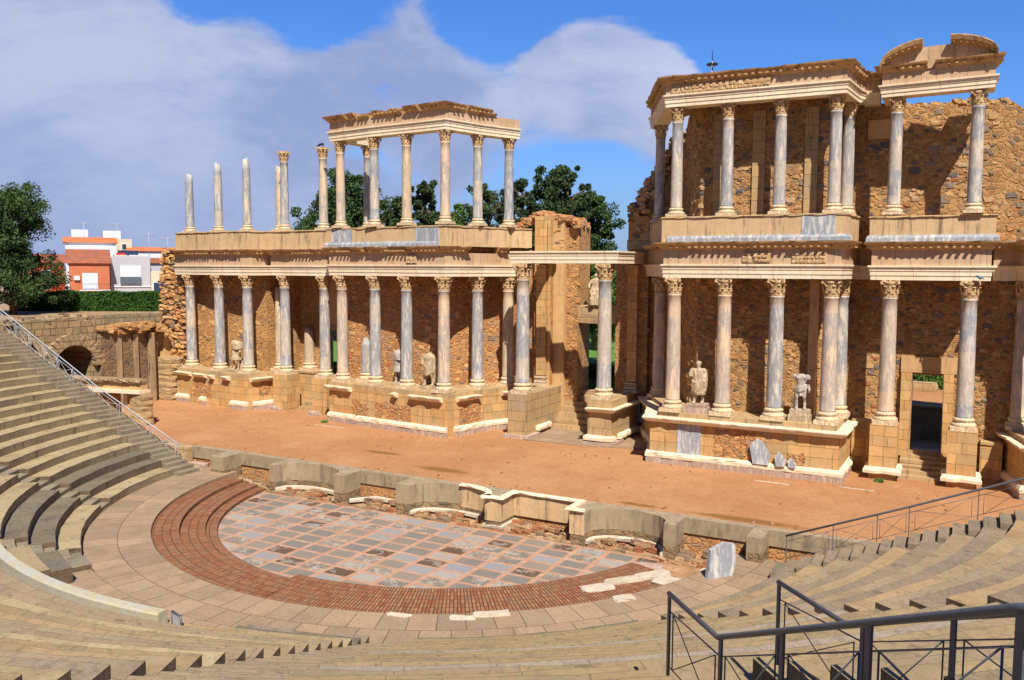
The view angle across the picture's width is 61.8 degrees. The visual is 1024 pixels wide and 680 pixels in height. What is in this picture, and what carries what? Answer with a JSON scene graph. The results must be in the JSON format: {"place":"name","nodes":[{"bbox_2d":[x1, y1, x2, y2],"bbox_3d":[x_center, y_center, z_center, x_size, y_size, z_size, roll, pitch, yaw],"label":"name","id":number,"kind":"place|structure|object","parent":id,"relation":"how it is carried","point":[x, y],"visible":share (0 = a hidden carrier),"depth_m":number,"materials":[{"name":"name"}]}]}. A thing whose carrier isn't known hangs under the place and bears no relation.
{"place":"outdoors","nodes":[
{"label":"outdoors","id":0,"kind":"place"},
{"bbox_2d":[0,305,152,316],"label":"earth bank","id":1,"kind":"structure","parent":0,"point":[5,309],"depth_m":68.44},
{"bbox_2d":[0,181,76,314],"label":"broadleaf tree","id":2,"kind":"object","parent":1,"relation":"on","point":[18,259],"visible":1,"depth_m":63.60,"materials":[{"name":"green plant"}]},
{"bbox_2d":[17,290,163,311],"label":"hedge","id":3,"kind":"object","parent":1,"relation":"on","point":[115,300],"visible":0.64,"depth_m":70.14,"materials":[{"name":"green plant"}]},
{"bbox_2d":[110,250,150,291],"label":"modern house","id":4,"kind":"structure","parent":0,"point":[130,273],"depth_m":116.58,"materials":[{"name":"white paint"}]},
{"bbox_2d":[69,569,230,628],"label":"paved terrace","id":5,"kind":"structure","parent":0,"point":[91,580],"depth_m":26.05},
{"bbox_2d":[0,274,336,340],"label":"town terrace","id":6,"kind":"structure","parent":0,"point":[334,331],"depth_m":87.56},
{"bbox_2d":[65,249,111,291],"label":"house","id":7,"kind":"structure","parent":6,"relation":"on","point":[88,270],"depth_m":113.00,"materials":[{"name":"paint"}]},
{"bbox_2d":[81,467,777,643],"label":"stone paving","id":8,"kind":"structure","parent":0,"point":[120,552],"depth_m":25.91,"materials":[{"name":"stone"}]},
{"bbox_2d":[0,475,100,553],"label":"seating block","id":9,"kind":"structure","parent":8,"relation":"on","point":[31,513],"depth_m":31.86,"materials":[{"name":"stone"}]},
{"bbox_2d":[0,466,109,511],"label":"stairway","id":10,"kind":"object","parent":8,"relation":"on","point":[46,485],"visible":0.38,"depth_m":35.15,"materials":[{"name":"stone"}]},
{"bbox_2d":[0,348,172,504],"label":"seating block","id":11,"kind":"structure","parent":8,"relation":"on","point":[50,433],"depth_m":40.03,"materials":[{"name":"stone"}]},
{"bbox_2d":[0,327,201,475],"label":"stairway","id":12,"kind":"object","parent":8,"relation":"on","point":[180,465],"visible":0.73,"depth_m":44.28,"materials":[{"name":"stone"}]},
{"bbox_2d":[0,309,178,455],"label":"handrail","id":13,"kind":"object","parent":12,"relation":"on","point":[42,356],"visible":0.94,"depth_m":45.80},
{"bbox_2d":[151,477,279,597],"bbox_3d":[-11.903,7.650,33.232,3.900,0.690,16.365,-2,5,-21],"label":"brick step","id":14,"kind":"object","parent":8,"relation":"on","point":[169,545],"visible":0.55,"depth_m":31.11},
{"bbox_2d":[110,643,396,679],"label":"stairway","id":15,"kind":"object","parent":8,"relation":"on","point":[281,667],"visible":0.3,"depth_m":13.08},
{"bbox_2d":[285,602,1014,679],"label":"seating block","id":16,"kind":"structure","parent":8,"relation":"on","point":[633,650],"depth_m":11.29,"materials":[{"name":"stone"}]},
{"bbox_2d":[705,542,735,578],"bbox_3d":[6.799,7.274,27.899,1.083,1.320,0.179,-2,5,-22],"label":"marble stele","id":17,"kind":"object","parent":8,"relation":"on","point":[721,559],"visible":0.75,"depth_m":27.82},
{"bbox_2d":[661,520,1023,619],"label":"seating block","id":18,"kind":"structure","parent":8,"relation":"on","point":[985,565],"depth_m":21.56,"materials":[{"name":"stone"}]},
{"bbox_2d":[218,492,658,587],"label":"orchestra floor","id":19,"kind":"structure","parent":0,"point":[285,536],"depth_m":31.92,"materials":[{"name":"stone"}]},
{"bbox_2d":[180,483,283,586],"bbox_3d":[-11.109,7.700,33.462,3.545,0.560,14.876,-2,5,-22],"label":"brick step","id":20,"kind":"object","parent":19,"relation":"on","point":[196,541],"visible":0.56,"depth_m":32.33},
{"bbox_2d":[206,487,288,579],"bbox_3d":[-10.625,7.737,33.828,2.810,0.430,13.342,-2,5,-21],"label":"brick step","id":21,"kind":"object","parent":19,"relation":"on","point":[216,518],"visible":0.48,"depth_m":34.01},
{"bbox_2d":[265,562,681,613],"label":"brick paving","id":22,"kind":"structure","parent":0,"point":[307,590],"depth_m":26.66,"materials":[{"name":"brick"}]},
{"bbox_2d":[333,337,641,411],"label":"garden lawn","id":23,"kind":"structure","parent":0,"point":[592,384],"depth_m":68.17,"materials":[{"name":"green plant"}]},
{"bbox_2d":[290,167,393,229],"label":"pine tree","id":24,"kind":"object","parent":23,"relation":"on","point":[354,205],"visible":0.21,"depth_m":81.00,"materials":[{"name":"green plant"}]},
{"bbox_2d":[411,179,440,225],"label":"conifer tree","id":25,"kind":"object","parent":23,"relation":"on","point":[430,215],"visible":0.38,"depth_m":92.99,"materials":[{"name":"green plant"}]},
{"bbox_2d":[455,183,521,227],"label":"pine tree","id":26,"kind":"object","parent":23,"relation":"on","point":[489,211],"visible":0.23,"depth_m":78.79,"materials":[{"name":"green plant"}]},
{"bbox_2d":[516,164,619,249],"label":"pine tree","id":27,"kind":"object","parent":23,"relation":"on","point":[552,196],"visible":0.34,"depth_m":76.29,"materials":[{"name":"green plant"}]},
{"bbox_2d":[581,195,626,350],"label":"pine tree","id":28,"kind":"object","parent":23,"relation":"on","point":[599,233],"visible":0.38,"depth_m":74.62,"materials":[{"name":"green plant"}]},
{"bbox_2d":[292,493,706,578],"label":"drainage ground","id":29,"kind":"structure","parent":0,"point":[687,569],"depth_m":31.41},
{"bbox_2d":[237,475,707,567],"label":"rubble stones","id":30,"kind":"object","parent":29,"relation":"on","point":[520,528],"visible":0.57,"depth_m":34.37,"materials":[{"name":"stone"}]},
{"bbox_2d":[161,439,879,562],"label":"stage front wall","id":31,"kind":"structure","parent":29,"relation":"on","point":[669,534],"depth_m":34.63,"materials":[{"name":"stone"}]},
{"bbox_2d":[770,509,1023,576],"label":"stairway","id":32,"kind":"object","parent":29,"relation":"on","point":[973,528],"visible":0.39,"depth_m":26.38,"materials":[{"name":"stone"}]},
{"bbox_2d":[785,477,1023,562],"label":"handrail","id":33,"kind":"object","parent":32,"relation":"on","point":[922,503],"visible":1,"depth_m":27.01,"materials":[{"name":"metal"}]},
{"bbox_2d":[0,0,1023,268],"label":"sky","id":34,"kind":"structure","parent":0,"point":[107,106],"materials":[{"name":"blue"}]},
{"bbox_2d":[121,399,1023,542],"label":"stage floor","id":35,"kind":"structure","parent":0,"point":[545,468],"depth_m":38.45,"materials":[{"name":"soil"}]},
{"bbox_2d":[0,313,104,394],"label":"vaulted entrance","id":36,"kind":"object","parent":35,"relation":"on","point":[70,338],"visible":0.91,"depth_m":53.46,"materials":[{"name":"stone"}]},
{"bbox_2d":[72,375,153,425],"bbox_3d":[-24.334,3.597,51.101,6.896,2.820,1.485,2,5,16],"label":"stone doorframe","id":37,"kind":"object","parent":35,"relation":"on","point":[140,395],"visible":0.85,"depth_m":50.01,"materials":[{"name":"stone"}]},
{"bbox_2d":[96,321,167,406],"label":"ruined wall","id":38,"kind":"structure","parent":35,"relation":"on","point":[129,349],"depth_m":57.30,"materials":[{"name":"stone"}]},
{"bbox_2d":[157,337,182,400],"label":"ashlar pier","id":39,"kind":"structure","parent":35,"relation":"on","point":[168,364],"depth_m":59.45,"materials":[{"name":"stone"}]},
{"bbox_2d":[158,249,186,364],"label":"ruined wall end","id":40,"kind":"structure","parent":35,"relation":"on","point":[172,310],"depth_m":60.06,"materials":[{"name":"stone"}]},
{"bbox_2d":[174,366,274,410],"bbox_3d":[-18.864,3.221,58.632,8.218,2.510,4.939,3,5,28],"label":"stone podium","id":41,"kind":"object","parent":35,"relation":"on","point":[204,385],"visible":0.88,"depth_m":56.41,"materials":[{"name":"white stone"}]},
{"bbox_2d":[181,275,202,367],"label":"marble column","id":42,"kind":"structure","parent":41,"relation":"on","point":[192,360],"depth_m":58.74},
{"bbox_2d":[209,275,231,371],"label":"marble column","id":43,"kind":"structure","parent":41,"relation":"on","point":[220,363],"depth_m":56.79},
{"bbox_2d":[238,275,259,374],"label":"marble column","id":44,"kind":"structure","parent":41,"relation":"on","point":[248,367],"depth_m":55.41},
{"bbox_2d":[169,231,270,274],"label":"entablature","id":45,"kind":"structure","parent":44,"relation":"on","point":[221,253],"depth_m":55.85,"materials":[{"name":"white stone"}]},
{"bbox_2d":[195,275,300,371],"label":"rubble wall","id":46,"kind":"structure","parent":35,"relation":"on","point":[263,294],"depth_m":57.96,"materials":[{"name":"stone"}]},
{"bbox_2d":[268,373,299,410],"bbox_3d":[-14.939,3.413,55.864,1.442,2.430,1.515,3,5,28],"label":"stone pedestal","id":47,"kind":"object","parent":35,"relation":"on","point":[286,392],"visible":0.94,"depth_m":55.47,"materials":[{"name":"beige stone"}]},
{"bbox_2d":[275,275,296,374],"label":"marble column","id":48,"kind":"structure","parent":47,"relation":"on","point":[286,366],"depth_m":55.34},
{"bbox_2d":[300,276,336,372],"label":"rubble wall","id":49,"kind":"structure","parent":35,"relation":"on","point":[309,295],"depth_m":57.68,"materials":[{"name":"stone"}]},
{"bbox_2d":[307,378,333,415],"bbox_3d":[-11.953,3.590,53.929,1.442,2.430,1.515,3,5,28],"label":"stone pedestal","id":50,"kind":"object","parent":35,"relation":"on","point":[320,399],"visible":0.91,"depth_m":53.44,"materials":[{"name":"beige stone"}]},
{"bbox_2d":[314,276,336,378],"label":"marble column","id":51,"kind":"structure","parent":50,"relation":"on","point":[325,369],"depth_m":53.40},
{"bbox_2d":[260,230,346,275],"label":"entablature","id":52,"kind":"structure","parent":51,"relation":"on","point":[297,253],"depth_m":53.87,"materials":[{"name":"white stone"}]},
{"bbox_2d":[314,147,329,229],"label":"marble column","id":53,"kind":"structure","parent":52,"relation":"on","point":[323,224],"depth_m":52.75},
{"bbox_2d":[323,381,534,437],"bbox_3d":[-5.126,3.880,51.177,11.595,2.580,7.132,3,5,28],"label":"stone podium","id":54,"kind":"object","parent":35,"relation":"on","point":[461,411],"visible":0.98,"depth_m":48.74,"materials":[{"name":"white stone"}]},
{"bbox_2d":[331,276,354,382],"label":"marble column","id":55,"kind":"structure","parent":54,"relation":"on","point":[342,373],"depth_m":51.34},
{"bbox_2d":[364,276,387,385],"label":"marble column","id":56,"kind":"structure","parent":54,"relation":"on","point":[375,377],"depth_m":49.74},
{"bbox_2d":[395,276,418,389],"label":"marble column","id":57,"kind":"structure","parent":54,"relation":"on","point":[406,380],"depth_m":48.38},
{"bbox_2d":[347,250,534,384],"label":"rubble wall","id":58,"kind":"structure","parent":54,"relation":"on","point":[425,312],"depth_m":51.17,"materials":[{"name":"stone"}]},
{"bbox_2d":[322,225,532,276],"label":"entablature","id":59,"kind":"structure","parent":58,"relation":"on","point":[448,251],"depth_m":48.37,"materials":[{"name":"white stone"}]},
{"bbox_2d":[331,141,350,227],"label":"marble column","id":60,"kind":"structure","parent":59,"relation":"on","point":[339,148],"depth_m":50.43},
{"bbox_2d":[322,100,520,146],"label":"entablature","id":61,"kind":"structure","parent":60,"relation":"on","point":[353,129],"depth_m":47.45,"materials":[{"name":"white stone"}]},
{"bbox_2d":[365,137,384,226],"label":"marble column","id":62,"kind":"structure","parent":59,"relation":"on","point":[374,220],"depth_m":48.76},
{"bbox_2d":[397,133,416,225],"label":"marble column","id":63,"kind":"structure","parent":59,"relation":"on","point":[406,143],"depth_m":47.52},
{"bbox_2d":[435,128,454,224],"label":"marble column","id":64,"kind":"structure","parent":59,"relation":"on","point":[445,137],"depth_m":46.05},
{"bbox_2d":[468,134,486,226],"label":"marble column","id":65,"kind":"structure","parent":59,"relation":"on","point":[478,219],"depth_m":47.72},
{"bbox_2d":[499,137,517,227],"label":"marble column","id":66,"kind":"structure","parent":59,"relation":"on","point":[508,220],"depth_m":49.05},
{"bbox_2d":[431,276,455,393],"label":"marble column","id":67,"kind":"structure","parent":54,"relation":"on","point":[443,384],"depth_m":46.76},
{"bbox_2d":[465,277,488,389],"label":"marble column","id":68,"kind":"structure","parent":54,"relation":"on","point":[477,380],"depth_m":48.67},
{"bbox_2d":[496,277,516,385],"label":"marble column","id":69,"kind":"structure","parent":54,"relation":"on","point":[508,377],"depth_m":50.06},
{"bbox_2d":[502,385,560,438],"bbox_3d":[1.348,4.069,48.782,1.673,2.510,5.042,3,5,28],"label":"central pedestal","id":70,"kind":"object","parent":35,"relation":"on","point":[533,414],"visible":0.93,"depth_m":47.27,"materials":[{"name":"beige stone"}]},
{"bbox_2d":[510,263,534,394],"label":"marble column","id":71,"kind":"structure","parent":70,"relation":"on","point":[522,383],"depth_m":46.56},
{"bbox_2d":[509,251,646,263],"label":"entablature","id":72,"kind":"structure","parent":71,"relation":"on","point":[622,257],"depth_m":45.15,"materials":[{"name":"white stone"}]},
{"bbox_2d":[501,210,590,405],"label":"door pier","id":73,"kind":"structure","parent":35,"relation":"on","point":[561,336],"depth_m":50.14,"materials":[{"name":"stone"}]},
{"bbox_2d":[553,389,595,430],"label":"stone steps","id":74,"kind":"structure","parent":35,"relation":"on","point":[572,415],"depth_m":49.83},
{"bbox_2d":[523,428,646,449],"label":"threshold paving","id":75,"kind":"structure","parent":35,"relation":"on","point":[573,437],"depth_m":46.16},
{"bbox_2d":[581,390,639,446],"bbox_3d":[5.458,4.299,46.331,2.001,2.519,4.291,3,5,28],"label":"central pedestal","id":76,"kind":"object","parent":75,"relation":"on","point":[612,423],"visible":0.98,"depth_m":45.00,"materials":[{"name":"beige stone"}]},
{"bbox_2d":[591,264,615,400],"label":"marble column","id":77,"kind":"structure","parent":76,"relation":"on","point":[603,389],"depth_m":44.67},
{"bbox_2d":[615,131,685,424],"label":"door pier","id":78,"kind":"structure","parent":35,"relation":"on","point":[634,326],"depth_m":47.39,"materials":[{"name":"stone"}]},
{"bbox_2d":[637,396,858,484],"bbox_3d":[10.925,4.648,42.557,11.775,2.650,7.199,3,5,28],"label":"stone podium","id":79,"kind":"object","parent":35,"relation":"on","point":[818,453],"visible":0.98,"depth_m":39.18,"materials":[{"name":"white stone"}]},
{"bbox_2d":[647,278,667,396],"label":"marble column","id":80,"kind":"structure","parent":79,"relation":"on","point":[660,286],"depth_m":45.69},
{"bbox_2d":[659,278,684,412],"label":"marble column","id":81,"kind":"structure","parent":79,"relation":"on","point":[672,401],"depth_m":40.69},
{"bbox_2d":[641,213,863,278],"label":"entablature","id":82,"kind":"structure","parent":81,"relation":"on","point":[802,246],"depth_m":38.44,"materials":[{"name":"white stone"}]},
{"bbox_2d":[649,125,667,222],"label":"marble column","id":83,"kind":"structure","parent":82,"relation":"on","point":[659,198],"depth_m":45.09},
{"bbox_2d":[665,107,686,216],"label":"marble column","id":84,"kind":"structure","parent":82,"relation":"on","point":[676,209],"depth_m":40.08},
{"bbox_2d":[646,58,871,128],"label":"entablature","id":85,"kind":"structure","parent":84,"relation":"on","point":[847,77],"depth_m":38.08,"materials":[{"name":"white stone"}]},
{"bbox_2d":[715,103,736,215],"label":"marble column","id":86,"kind":"structure","parent":82,"relation":"on","point":[726,207],"depth_m":39.07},
{"bbox_2d":[767,98,790,213],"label":"marble column","id":87,"kind":"structure","parent":82,"relation":"on","point":[779,206],"depth_m":38.06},
{"bbox_2d":[822,94,845,212],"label":"marble column","id":88,"kind":"structure","parent":82,"relation":"on","point":[834,204],"depth_m":37.02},
{"bbox_2d":[840,102,858,214],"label":"marble column","id":89,"kind":"structure","parent":82,"relation":"on","point":[847,170],"depth_m":38.68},
{"bbox_2d":[684,361,711,414],"bbox_3d":[8.865,2.222,40.680,1.104,2.478,0.874,3,5,28],"label":"marble statue","id":90,"kind":"object","parent":79,"relation":"on","point":[699,376],"visible":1,"depth_m":40.46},
{"bbox_2d":[708,278,735,416],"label":"marble column","id":91,"kind":"structure","parent":79,"relation":"on","point":[722,405],"depth_m":39.63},
{"bbox_2d":[665,97,866,418],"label":"rubble wall","id":92,"kind":"structure","parent":79,"relation":"on","point":[808,140],"depth_m":40.26,"materials":[{"name":"stone"}]},
{"bbox_2d":[760,279,787,421],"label":"marble column","id":93,"kind":"structure","parent":79,"relation":"on","point":[773,409],"depth_m":38.49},
{"bbox_2d":[813,279,842,425],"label":"marble column","id":94,"kind":"structure","parent":79,"relation":"on","point":[827,413],"depth_m":37.48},
{"bbox_2d":[836,279,852,418],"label":"marble column","id":95,"kind":"structure","parent":79,"relation":"on","point":[842,411],"depth_m":39.33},
{"bbox_2d":[851,417,872,468],"bbox_3d":[16.539,4.925,40.319,0.900,2.530,1.060,3,5,28],"label":"recess podium","id":96,"kind":"object","parent":35,"relation":"on","point":[860,443],"visible":0.54,"depth_m":39.92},
{"bbox_2d":[862,422,902,480],"bbox_3d":[16.618,4.994,38.239,1.605,2.540,1.369,3,5,28],"label":"stone pedestal","id":97,"kind":"object","parent":35,"relation":"on","point":[882,462],"visible":0.98,"depth_m":37.84,"materials":[{"name":"white stone"}]},
{"bbox_2d":[872,280,900,425],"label":"marble column","id":98,"kind":"structure","parent":97,"relation":"on","point":[885,413],"depth_m":37.74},
{"bbox_2d":[864,214,1002,280],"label":"entablature","id":99,"kind":"structure","parent":98,"relation":"on","point":[943,247],"depth_m":36.44,"materials":[{"name":"white stone"}]},
{"bbox_2d":[882,96,905,215],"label":"marble column","id":100,"kind":"structure","parent":99,"relation":"on","point":[893,206],"depth_m":37.06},
{"bbox_2d":[874,51,1006,105],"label":"entablature","id":101,"kind":"structure","parent":100,"relation":"on","point":[974,72],"depth_m":35.76,"materials":[{"name":"white stone"}]},
{"bbox_2d":[879,34,998,75],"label":"curved pediment","id":102,"kind":"structure","parent":101,"relation":"on","point":[960,45],"depth_m":35.69,"materials":[{"name":"stone"}]},
{"bbox_2d":[962,88,988,213],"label":"marble column","id":103,"kind":"structure","parent":99,"relation":"on","point":[974,204],"depth_m":35.41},
{"bbox_2d":[897,447,946,483],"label":"stone steps","id":104,"kind":"structure","parent":35,"relation":"on","point":[923,464],"depth_m":38.56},
{"bbox_2d":[853,97,1023,471],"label":"rubble wall","id":105,"kind":"structure","parent":35,"relation":"on","point":[935,153],"depth_m":38.30,"materials":[{"name":"stone"}]},
{"bbox_2d":[911,104,958,375],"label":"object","id":106,"kind":"structure","parent":105,"relation":"in","point":[934,187],"depth_m":38.39,"materials":[{"name":"stone"}]},
{"bbox_2d":[940,426,981,489],"bbox_3d":[19.335,5.132,36.752,1.605,2.540,1.369,3,5,28],"label":"stone pedestal","id":107,"kind":"object","parent":35,"relation":"on","point":[959,471],"visible":0.98,"depth_m":36.35,"materials":[{"name":"white stone"}]},
{"bbox_2d":[950,281,981,432],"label":"marble column","id":108,"kind":"structure","parent":107,"relation":"on","point":[963,418],"depth_m":36.26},
{"bbox_2d":[979,439,1002,482],"bbox_3d":[21.185,5.435,37.858,0.850,1.970,1.060,3,5,28],"label":"recess podium","id":109,"kind":"object","parent":35,"relation":"on","point":[990,462],"visible":0.82,"depth_m":37.44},
{"bbox_2d":[995,430,1023,499],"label":"stone podium","id":110,"kind":"object","parent":35,"relation":"on","point":[1013,460],"visible":0.86,"depth_m":36.07,"materials":[{"name":"white stone"}]},
{"bbox_2d":[1004,281,1023,430],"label":"marble column","id":111,"kind":"structure","parent":110,"relation":"on","point":[1015,421],"depth_m":36.69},
{"bbox_2d":[993,242,1019,280],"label":"entablature","id":112,"kind":"structure","parent":111,"relation":"on","point":[1006,260],"depth_m":36.68,"materials":[{"name":"white stone"}]},
{"bbox_2d":[638,412,940,449],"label":"passage floor","id":113,"kind":"structure","parent":0,"point":[925,444],"depth_m":44.38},
{"bbox_2d":[910,404,941,441],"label":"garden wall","id":114,"kind":"structure","parent":113,"relation":"on","point":[926,422],"depth_m":45.12,"materials":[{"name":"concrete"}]},
{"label":"upper landing","id":115,"kind":"structure","parent":0,"visible":0},
{"bbox_2d":[0,539,368,679],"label":"seating block","id":116,"kind":"structure","parent":115,"relation":"on","point":[44,635],"depth_m":16.12,"materials":[{"name":"stone"}]},
{"bbox_2d":[0,543,167,622],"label":"curved parapet","id":117,"kind":"structure","parent":116,"relation":"on","point":[12,566],"depth_m":22.00,"materials":[{"name":"stone"}]},
{"bbox_3d":[2.606,3.492,6.553,4.723,2.685,5.432,3,5,28],"label":"stairway","id":118,"kind":"object","parent":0,"visible":0},
{"bbox_2d":[666,591,1023,679],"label":"handrail","id":119,"kind":"object","parent":118,"relation":"on","point":[870,624],"visible":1,"depth_m":5.36,"materials":[{"name":"metal"}]},
{"bbox_2d":[775,580,1015,679],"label":"handrail","id":120,"kind":"object","parent":118,"relation":"on","point":[953,640],"visible":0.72,"depth_m":7.84,"materials":[{"name":"metal"}]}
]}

